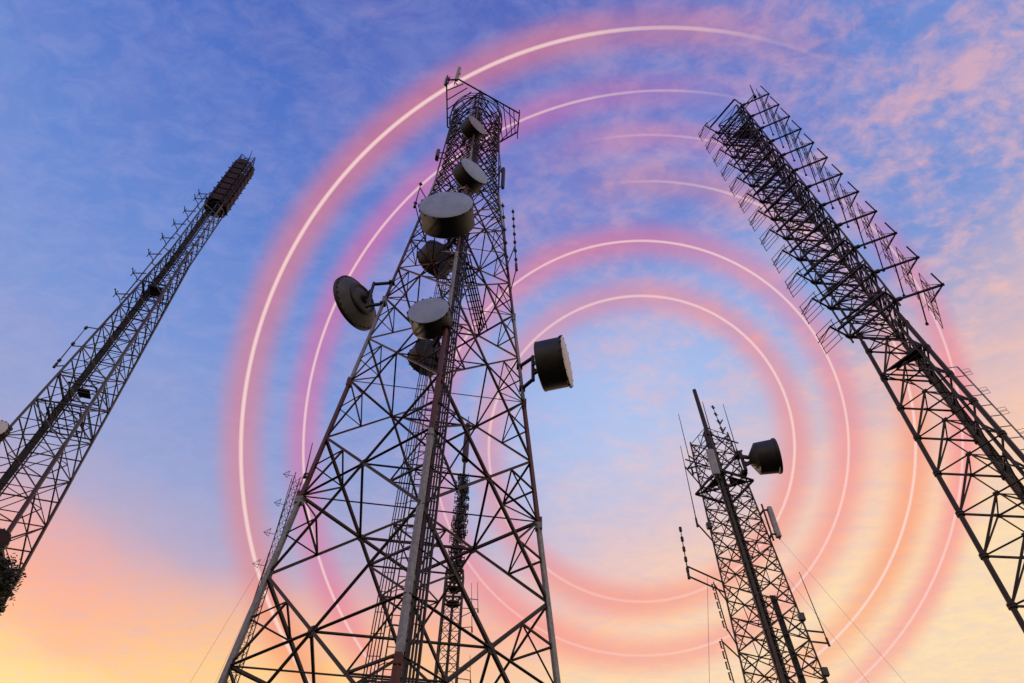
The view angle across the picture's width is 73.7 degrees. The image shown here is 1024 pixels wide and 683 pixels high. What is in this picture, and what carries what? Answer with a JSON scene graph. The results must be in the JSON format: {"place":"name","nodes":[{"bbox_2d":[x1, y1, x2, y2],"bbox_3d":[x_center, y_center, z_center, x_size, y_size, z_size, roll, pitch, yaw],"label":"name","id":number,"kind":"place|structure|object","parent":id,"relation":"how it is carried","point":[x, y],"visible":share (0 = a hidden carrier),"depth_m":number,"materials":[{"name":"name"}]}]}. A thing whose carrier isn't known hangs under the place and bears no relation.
{"place":"outdoors","nodes":[
{"label":"outdoors","id":0,"kind":"place"},
{"bbox_2d":[302,108,552,669],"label":"light ring","id":1,"kind":"object","parent":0,"point":[358,260],"visible":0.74,"depth_m":319.29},
{"bbox_2d":[239,29,626,682],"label":"light ring","id":2,"kind":"object","parent":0,"point":[365,151],"visible":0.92,"depth_m":318.94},
{"bbox_2d":[0,0,1023,682],"label":"sky","id":3,"kind":"structure","parent":0,"point":[114,114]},
{"bbox_2d":[489,295,795,541],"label":"light ring","id":4,"kind":"object","parent":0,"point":[752,343],"visible":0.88,"depth_m":319.20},
{"bbox_2d":[445,240,848,597],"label":"light ring","id":5,"kind":"object","parent":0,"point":[795,309],"visible":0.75,"depth_m":319.30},
{"bbox_2d":[777,309,920,681],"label":"light ring","id":6,"kind":"object","parent":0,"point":[892,555],"visible":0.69,"depth_m":330.10,"materials":[{"name":"pink"}]},
{"bbox_2d":[901,299,968,633],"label":"light ring","id":7,"kind":"object","parent":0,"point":[937,570],"visible":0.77,"depth_m":329.07,"materials":[{"name":"pink"}]},
{"label":"ground","id":8,"kind":"structure","parent":0,"visible":0},
{"bbox_2d":[0,551,26,615],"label":"broadleaf tree","id":9,"kind":"object","parent":8,"relation":"on","point":[8,575],"visible":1,"depth_m":24.07,"materials":[{"name":"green plant"}]},
{"bbox_2d":[0,154,255,611],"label":"lattice tower","id":10,"kind":"structure","parent":8,"relation":"on","point":[153,290],"depth_m":49.97,"materials":[{"name":"metal"}]},
{"bbox_2d":[0,420,12,441],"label":"microwave dish","id":11,"kind":"object","parent":10,"relation":"attached to","point":[6,428],"visible":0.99,"depth_m":43.53,"materials":[{"name":"metal"}]},
{"bbox_2d":[0,528,13,612],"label":"microwave dish","id":12,"kind":"object","parent":10,"relation":"attached to","point":[5,537],"visible":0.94,"depth_m":36.36,"materials":[{"name":"metal"}]},
{"bbox_2d":[52,326,97,367],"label":"whip antenna","id":13,"kind":"object","parent":10,"relation":"attached to","point":[55,365],"visible":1,"depth_m":50.97,"materials":[{"name":"metal"}]},
{"bbox_2d":[121,194,207,299],"bbox_3d":[-31.791,-9.273,63.652,0.707,18.874,0.289,33,-58,-23],"label":"antenna pole","id":14,"kind":"object","parent":10,"relation":"attached to","point":[163,248],"visible":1,"depth_m":62.59,"materials":[{"name":"grey metal"}]},
{"bbox_2d":[113,288,128,302],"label":"dipole antenna","id":15,"kind":"object","parent":14,"relation":"attached to","point":[116,293],"visible":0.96,"depth_m":56.91,"materials":[{"name":"metal"}]},
{"bbox_2d":[130,268,145,281],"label":"dipole antenna","id":16,"kind":"object","parent":14,"relation":"attached to","point":[135,273],"visible":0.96,"depth_m":59.33,"materials":[{"name":"metal"}]},
{"bbox_2d":[146,249,161,262],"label":"dipole antenna","id":17,"kind":"object","parent":14,"relation":"attached to","point":[149,253],"visible":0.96,"depth_m":61.77,"materials":[{"name":"metal"}]},
{"bbox_2d":[160,233,174,245],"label":"dipole antenna","id":18,"kind":"object","parent":14,"relation":"attached to","point":[165,237],"visible":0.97,"depth_m":63.98,"materials":[{"name":"metal"}]},
{"bbox_2d":[208,193,226,202],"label":"panel antenna","id":19,"kind":"object","parent":10,"relation":"attached to","point":[217,197],"visible":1,"depth_m":71.02,"materials":[{"name":"metal"}]},
{"bbox_2d":[211,210,223,217],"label":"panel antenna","id":20,"kind":"object","parent":10,"relation":"attached to","point":[215,211],"visible":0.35,"depth_m":72.27,"materials":[{"name":"metal"}]},
{"bbox_2d":[212,188,229,196],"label":"panel antenna","id":21,"kind":"object","parent":10,"relation":"attached to","point":[221,191],"visible":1,"depth_m":72.01,"materials":[{"name":"metal"}]},
{"bbox_2d":[216,182,233,191],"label":"panel antenna","id":22,"kind":"object","parent":10,"relation":"attached to","point":[227,187],"visible":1,"depth_m":72.96,"materials":[{"name":"metal"}]},
{"bbox_2d":[223,199,229,216],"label":"panel antenna","id":23,"kind":"object","parent":10,"relation":"attached to","point":[226,207],"visible":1,"depth_m":71.70,"materials":[{"name":"metal"}]},
{"bbox_2d":[220,177,237,185],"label":"panel antenna","id":24,"kind":"object","parent":10,"relation":"attached to","point":[229,181],"visible":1,"depth_m":73.90,"materials":[{"name":"metal"}]},
{"bbox_2d":[228,194,233,209],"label":"panel antenna","id":25,"kind":"object","parent":10,"relation":"attached to","point":[231,199],"visible":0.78,"depth_m":72.69,"materials":[{"name":"metal"}]},
{"bbox_2d":[224,173,240,180],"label":"panel antenna","id":26,"kind":"object","parent":10,"relation":"attached to","point":[233,176],"visible":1,"depth_m":74.83,"materials":[{"name":"metal"}]},
{"bbox_2d":[232,188,236,204],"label":"panel antenna","id":27,"kind":"object","parent":10,"relation":"attached to","point":[234,193],"visible":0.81,"depth_m":73.61,"materials":[{"name":"metal"}]},
{"bbox_2d":[227,168,244,175],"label":"panel antenna","id":28,"kind":"object","parent":10,"relation":"attached to","point":[237,171],"visible":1,"depth_m":75.77,"materials":[{"name":"metal"}]},
{"bbox_2d":[236,183,240,198],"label":"panel antenna","id":29,"kind":"object","parent":10,"relation":"attached to","point":[238,189],"visible":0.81,"depth_m":74.59,"materials":[{"name":"metal"}]},
{"bbox_2d":[231,163,247,170],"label":"panel antenna","id":30,"kind":"object","parent":10,"relation":"attached to","point":[242,167],"visible":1,"depth_m":76.75,"materials":[{"name":"metal"}]},
{"bbox_2d":[239,178,243,193],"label":"panel antenna","id":31,"kind":"object","parent":10,"relation":"attached to","point":[241,182],"visible":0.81,"depth_m":75.50,"materials":[{"name":"metal"}]},
{"bbox_2d":[235,158,250,166],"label":"panel antenna","id":32,"kind":"object","parent":10,"relation":"attached to","point":[243,162],"visible":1,"depth_m":77.65,"materials":[{"name":"metal"}]},
{"bbox_2d":[243,174,247,188],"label":"panel antenna","id":33,"kind":"object","parent":10,"relation":"attached to","point":[245,178],"visible":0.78,"depth_m":76.44,"materials":[{"name":"metal"}]},
{"bbox_2d":[246,169,250,183],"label":"panel antenna","id":34,"kind":"object","parent":10,"relation":"attached to","point":[248,173],"visible":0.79,"depth_m":77.42,"materials":[{"name":"metal"}]},
{"bbox_2d":[249,164,253,178],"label":"panel antenna","id":35,"kind":"object","parent":10,"relation":"attached to","point":[251,169],"visible":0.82,"depth_m":78.36,"materials":[{"name":"metal"}]},
{"bbox_2d":[226,472,303,682],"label":"guyed mast","id":36,"kind":"object","parent":8,"relation":"on","point":[261,606],"visible":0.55,"depth_m":77.94,"materials":[{"name":"metal"}]},
{"bbox_2d":[191,553,268,680],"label":"guy wire","id":37,"kind":"object","parent":36,"relation":"attached to","point":[228,619],"visible":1,"depth_m":70.80,"materials":[{"name":"metal"}]},
{"bbox_2d":[257,478,291,589],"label":"antenna pole","id":38,"kind":"object","parent":36,"relation":"attached to","point":[276,530],"visible":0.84,"depth_m":81.08,"materials":[{"name":"metal"}]},
{"bbox_2d":[218,75,560,682],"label":"lattice tower","id":39,"kind":"structure","parent":8,"relation":"on","point":[402,661],"depth_m":29.65,"materials":[{"name":"metal"}]},
{"bbox_2d":[303,443,312,478],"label":"whip antenna","id":40,"kind":"object","parent":39,"relation":"attached to","point":[305,476],"visible":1,"depth_m":31.04,"materials":[{"name":"metal"}]},
{"bbox_2d":[333,275,394,330],"bbox_3d":[-8.787,-2.889,42.337,2.617,3.748,3.748,-26,-56,20],"label":"microwave dish","id":41,"kind":"object","parent":39,"relation":"attached to","point":[354,301],"visible":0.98,"depth_m":41.83,"materials":[{"name":"grey metal"}]},
{"bbox_2d":[413,182,425,218],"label":"whip antenna","id":42,"kind":"object","parent":39,"relation":"attached to","point":[415,202],"visible":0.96,"depth_m":49.57,"materials":[{"name":"metal"}]},
{"bbox_2d":[407,339,445,375],"bbox_3d":[-5.059,0.826,43.236,2.622,2.304,1.942,28,-56,-20],"label":"microwave dish","id":43,"kind":"object","parent":39,"relation":"attached to","point":[417,348],"visible":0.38,"depth_m":42.61,"materials":[{"name":"black metal"}]},
{"bbox_2d":[407,297,452,347],"bbox_3d":[-3.961,-0.867,33.856,2.162,2.162,1.831,-6,-51,6],"label":"microwave dish","id":44,"kind":"object","parent":39,"relation":"attached to","point":[430,318],"visible":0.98,"depth_m":33.09,"materials":[{"name":"grey metal"}]},
{"bbox_2d":[417,240,455,277],"bbox_3d":[-5.510,-6.762,52.805,3.012,3.009,2.464,31,-57,-22],"label":"microwave dish","id":45,"kind":"object","parent":39,"relation":"attached to","point":[422,258],"visible":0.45,"depth_m":52.08,"materials":[{"name":"black metal"}]},
{"bbox_2d":[435,149,444,161],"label":"panel antenna","id":46,"kind":"object","parent":39,"relation":"attached to","point":[438,152],"visible":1,"depth_m":58.20,"materials":[{"name":"plastic"}]},
{"bbox_2d":[418,191,474,248],"bbox_3d":[-4.035,-7.464,42.457,3.454,3.446,2.584,1,-51,0],"label":"microwave dish","id":47,"kind":"object","parent":39,"relation":"attached to","point":[448,215],"visible":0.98,"depth_m":41.30,"materials":[{"name":"grey metal"}]},
{"bbox_2d":[454,66,460,84],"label":"panel antenna","id":48,"kind":"object","parent":39,"relation":"attached to","point":[458,72],"visible":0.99,"depth_m":63.66,"materials":[{"name":"metal"}]},
{"bbox_2d":[452,157,487,193],"bbox_3d":[-3.288,-11.738,49.553,2.540,2.540,1.942,34,-58,-24],"label":"microwave dish","id":49,"kind":"object","parent":39,"relation":"attached to","point":[471,174],"visible":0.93,"depth_m":48.63,"materials":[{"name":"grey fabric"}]},
{"bbox_2d":[460,115,485,142],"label":"microwave dish","id":50,"kind":"object","parent":39,"relation":"attached to","point":[470,125],"visible":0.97,"depth_m":57.19,"materials":[{"name":"metal"}]},
{"bbox_2d":[496,167,504,191],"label":"panel antenna","id":51,"kind":"object","parent":39,"relation":"attached to","point":[502,171],"visible":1,"depth_m":55.31,"materials":[{"name":"grey plastic"}]},
{"bbox_2d":[501,203,508,277],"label":"whip antenna","id":52,"kind":"object","parent":39,"relation":"attached to","point":[505,241],"visible":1,"depth_m":46.57,"materials":[{"name":"metal"}]},
{"bbox_2d":[508,209,517,290],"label":"whip antenna","id":53,"kind":"object","parent":39,"relation":"attached to","point":[515,242],"visible":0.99,"depth_m":45.90,"materials":[{"name":"metal"}]},
{"bbox_2d":[516,335,572,391],"bbox_3d":[1.574,1.375,37.665,3.083,2.958,2.960,-12,-52,10],"label":"microwave dish","id":54,"kind":"object","parent":39,"relation":"attached to","point":[552,363],"visible":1,"depth_m":36.47,"materials":[{"name":"metal"}]},
{"bbox_2d":[433,416,470,682],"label":"lattice mast","id":55,"kind":"object","parent":8,"relation":"on","point":[459,520],"visible":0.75,"depth_m":71.95,"materials":[{"name":"metal"}]},
{"bbox_2d":[457,666,470,682],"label":"whip antenna","id":56,"kind":"object","parent":55,"relation":"attached to","point":[470,675],"visible":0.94,"depth_m":63.33,"materials":[{"name":"metal"}]},
{"bbox_2d":[461,583,472,632],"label":"whip antenna","id":57,"kind":"object","parent":55,"relation":"attached to","point":[469,612],"visible":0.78,"depth_m":68.14,"materials":[{"name":"metal"}]},
{"bbox_2d":[462,582,478,612],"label":"whip antenna","id":58,"kind":"object","parent":55,"relation":"attached to","point":[474,599],"visible":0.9,"depth_m":69.41,"materials":[{"name":"metal"}]},
{"bbox_2d":[685,389,827,682],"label":"lattice tower","id":59,"kind":"structure","parent":8,"relation":"on","point":[760,603],"depth_m":33.56,"materials":[{"name":"metal"}]},
{"bbox_2d":[678,414,696,474],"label":"whip antenna","id":60,"kind":"object","parent":59,"relation":"attached to","point":[693,473],"visible":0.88,"depth_m":40.17,"materials":[{"name":"metal"}]},
{"bbox_2d":[680,446,712,541],"bbox_3d":[10.088,8.295,37.478,0.162,5.514,1.960,-30,-57,23],"label":"whip antenna","id":61,"kind":"object","parent":59,"relation":"attached to","point":[698,525],"visible":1,"depth_m":36.09,"materials":[{"name":"metal"}]},
{"bbox_2d":[679,527,724,592],"bbox_3d":[9.524,10.964,34.337,2.495,2.969,0.184,27,-56,-20],"label":"whip antenna","id":62,"kind":"object","parent":59,"relation":"attached to","point":[689,577],"visible":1,"depth_m":33.60,"materials":[{"name":"metal"}]},
{"bbox_2d":[702,402,711,433],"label":"whip antenna","id":63,"kind":"object","parent":59,"relation":"attached to","point":[707,420],"visible":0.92,"depth_m":40.49,"materials":[{"name":"metal"}]},
{"bbox_2d":[707,578,709,682],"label":"guy wire","id":64,"kind":"object","parent":59,"relation":"hanging from","point":[708,627],"visible":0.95,"depth_m":32.01,"materials":[{"name":"metal"}]},
{"bbox_2d":[706,522,711,529],"bbox_3d":[10.573,9.902,36.657,0.260,0.340,0.200,1,-51,0],"label":"equipment box","id":65,"kind":"object","parent":59,"relation":"attached to","point":[708,525],"visible":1,"depth_m":36.57,"materials":[{"name":"plastic"}]},
{"bbox_2d":[706,449,721,480],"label":"panel antenna","id":66,"kind":"object","parent":59,"relation":"attached to","point":[713,463],"visible":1,"depth_m":36.98,"materials":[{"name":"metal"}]},
{"bbox_2d":[712,405,725,433],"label":"yagi antenna","id":67,"kind":"object","parent":59,"relation":"attached to","point":[719,422],"visible":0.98,"depth_m":41.87,"materials":[{"name":"metal"}]},
{"bbox_2d":[711,582,736,644],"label":"collinear antenna","id":68,"kind":"object","parent":59,"relation":"attached to","point":[715,586],"visible":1,"depth_m":31.60,"materials":[{"name":"black metal"}]},
{"bbox_2d":[719,639,739,682],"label":"collinear antenna","id":69,"kind":"object","parent":59,"relation":"attached to","point":[727,646],"visible":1,"depth_m":29.78,"materials":[{"name":"black metal"}]},
{"bbox_2d":[723,405,737,453],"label":"whip antenna","id":70,"kind":"object","parent":59,"relation":"attached to","point":[731,432],"visible":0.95,"depth_m":40.52,"materials":[{"name":"metal"}]},
{"bbox_2d":[733,438,782,476],"bbox_3d":[13.955,6.451,38.284,2.371,2.020,2.132,1,-51,0],"label":"microwave dish","id":71,"kind":"object","parent":59,"relation":"attached to","point":[764,457],"visible":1,"depth_m":37.70,"materials":[{"name":"black metal"}]},
{"bbox_2d":[760,504,781,540],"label":"panel antenna","id":72,"kind":"object","parent":59,"relation":"attached to","point":[774,524],"visible":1,"depth_m":35.08,"materials":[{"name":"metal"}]},
{"bbox_2d":[797,612,805,621],"bbox_3d":[13.306,12.662,31.392,0.260,0.340,0.200,1,-51,0],"label":"equipment box","id":73,"kind":"object","parent":59,"relation":"attached to","point":[801,616],"visible":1,"depth_m":31.31,"materials":[{"name":"plastic"}]},
{"bbox_2d":[799,572,830,646],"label":"whip antenna","id":74,"kind":"object","parent":59,"relation":"attached to","point":[827,641],"visible":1,"depth_m":30.97,"materials":[{"name":"metal"}]},
{"bbox_2d":[820,667,829,676],"bbox_3d":[13.494,14.248,29.445,0.260,0.340,0.200,1,-51,0],"label":"equipment box","id":75,"kind":"object","parent":59,"relation":"attached to","point":[825,671],"visible":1,"depth_m":29.36,"materials":[{"name":"plastic"}]},
{"bbox_2d":[787,577,868,682],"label":"guy wire","id":76,"kind":"object","parent":59,"relation":"attached to","point":[828,630],"visible":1,"depth_m":30.87,"materials":[{"name":"metal"}]},
{"bbox_2d":[766,523,902,679],"bbox_3d":[18.310,16.615,26.474,10.749,23.804,0.011,-1,-51,2],"label":"guy wire","id":77,"kind":"object","parent":59,"relation":"attached to","point":[839,607],"visible":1,"depth_m":31.81,"materials":[{"name":"metal"}]},
{"bbox_2d":[716,103,1023,632],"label":"lattice tower","id":78,"kind":"structure","parent":8,"relation":"on","point":[916,353],"depth_m":35.35,"materials":[{"name":"metal"}]},
{"bbox_2d":[698,99,741,140],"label":"grid antenna","id":79,"kind":"object","parent":78,"relation":"attached to","point":[720,115],"visible":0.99,"depth_m":60.56,"materials":[{"name":"metal"}]},
{"bbox_2d":[705,110,750,153],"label":"grid antenna","id":80,"kind":"object","parent":78,"relation":"attached to","point":[730,124],"visible":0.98,"depth_m":58.40,"materials":[{"name":"metal"}]},
{"bbox_2d":[712,121,759,165],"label":"grid antenna","id":81,"kind":"object","parent":78,"relation":"attached to","point":[734,141],"visible":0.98,"depth_m":56.32,"materials":[{"name":"metal"}]},
{"bbox_2d":[720,134,770,180],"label":"grid antenna","id":82,"kind":"object","parent":78,"relation":"attached to","point":[745,152],"visible":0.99,"depth_m":54.18,"materials":[{"name":"metal"}]},
{"bbox_2d":[742,85,756,109],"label":"whip antenna","id":83,"kind":"object","parent":78,"relation":"attached to","point":[754,96],"visible":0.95,"depth_m":59.30,"materials":[{"name":"metal"}]},
{"bbox_2d":[729,148,781,196],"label":"grid antenna","id":84,"kind":"object","parent":78,"relation":"attached to","point":[755,167],"visible":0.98,"depth_m":51.98,"materials":[{"name":"metal"}]},
{"bbox_2d":[740,86,770,123],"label":"bracket antenna","id":85,"kind":"object","parent":78,"relation":"attached to","point":[761,99],"visible":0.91,"depth_m":59.51,"materials":[{"name":"metal"}]},
{"bbox_2d":[749,96,781,135],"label":"bracket antenna","id":86,"kind":"object","parent":78,"relation":"attached to","point":[769,109],"visible":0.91,"depth_m":57.37,"materials":[{"name":"metal"}]},
{"bbox_2d":[738,163,793,212],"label":"grid antenna","id":87,"kind":"object","parent":78,"relation":"attached to","point":[768,180],"visible":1,"depth_m":49.84,"materials":[{"name":"metal"}]},
{"bbox_2d":[758,108,791,147],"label":"bracket antenna","id":88,"kind":"object","parent":78,"relation":"attached to","point":[781,122],"visible":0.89,"depth_m":55.21,"materials":[{"name":"metal"}]},
{"bbox_2d":[748,179,806,231],"bbox_3d":[18.487,-9.385,47.535,1.724,1.700,4.312,24,-55,-18],"label":"grid antenna","id":89,"kind":"object","parent":78,"relation":"attached to","point":[779,198],"visible":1,"depth_m":47.69,"materials":[{"name":"metal"}]},
{"bbox_2d":[768,120,803,161],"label":"bracket antenna","id":90,"kind":"object","parent":78,"relation":"attached to","point":[789,133],"visible":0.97,"depth_m":53.06,"materials":[{"name":"metal"}]},
{"bbox_2d":[759,197,820,250],"bbox_3d":[18.504,-7.708,45.395,1.724,1.700,4.312,24,-55,-18],"label":"grid antenna","id":91,"kind":"object","parent":78,"relation":"attached to","point":[793,215],"visible":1,"depth_m":45.60,"materials":[{"name":"metal"}]},
{"bbox_2d":[779,133,815,176],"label":"bracket antenna","id":92,"kind":"object","parent":78,"relation":"attached to","point":[802,147],"visible":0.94,"depth_m":50.93,"materials":[{"name":"metal"}]},
{"bbox_2d":[771,217,836,272],"bbox_3d":[18.522,-6.031,43.255,1.724,1.700,4.312,24,-55,-18],"label":"grid antenna","id":93,"kind":"object","parent":78,"relation":"attached to","point":[806,237],"visible":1,"depth_m":43.44,"materials":[{"name":"metal"}]},
{"bbox_2d":[791,148,828,191],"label":"bracket antenna","id":94,"kind":"object","parent":78,"relation":"attached to","point":[825,158],"visible":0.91,"depth_m":48.79,"materials":[{"name":"metal"}]},
{"bbox_2d":[785,239,853,296],"bbox_3d":[18.540,-4.353,41.114,1.724,1.700,4.312,24,-55,-18],"label":"grid antenna","id":95,"kind":"object","parent":78,"relation":"attached to","point":[813,282],"visible":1,"depth_m":41.32,"materials":[{"name":"metal"}]},
{"bbox_2d":[804,164,843,209],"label":"bracket antenna","id":96,"kind":"object","parent":78,"relation":"attached to","point":[828,178],"visible":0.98,"depth_m":46.64,"materials":[{"name":"metal"}]},
{"bbox_2d":[799,263,873,323],"bbox_3d":[18.558,-2.676,38.974,1.724,1.700,4.312,24,-55,-18],"label":"grid antenna","id":97,"kind":"object","parent":78,"relation":"attached to","point":[819,301],"visible":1,"depth_m":39.19,"materials":[{"name":"metal"}]},
{"bbox_2d":[818,182,859,228],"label":"bracket antenna","id":98,"kind":"object","parent":78,"relation":"attached to","point":[856,192],"visible":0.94,"depth_m":44.52,"materials":[{"name":"metal"}]},
{"bbox_2d":[834,201,876,248],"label":"bracket antenna","id":99,"kind":"object","parent":78,"relation":"attached to","point":[859,217],"visible":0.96,"depth_m":42.37,"materials":[{"name":"metal"}]},
{"bbox_2d":[816,291,895,353],"bbox_3d":[18.575,-0.999,36.834,1.724,1.700,4.312,24,-55,-18],"label":"grid antenna","id":100,"kind":"object","parent":78,"relation":"attached to","point":[861,310],"visible":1,"depth_m":37.02,"materials":[{"name":"metal"}]},
{"bbox_2d":[851,222,896,271],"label":"bracket antenna","id":101,"kind":"object","parent":78,"relation":"attached to","point":[858,246],"visible":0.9,"depth_m":40.24,"materials":[{"name":"metal"}]},
{"bbox_2d":[870,246,919,299],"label":"bracket antenna","id":102,"kind":"object","parent":78,"relation":"attached to","point":[903,262],"visible":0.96,"depth_m":38.12,"materials":[{"name":"metal"}]},
{"bbox_2d":[892,273,944,328],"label":"bracket antenna","id":103,"kind":"object","parent":78,"relation":"attached to","point":[924,290],"visible":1,"depth_m":35.99,"materials":[{"name":"metal"}]}
]}

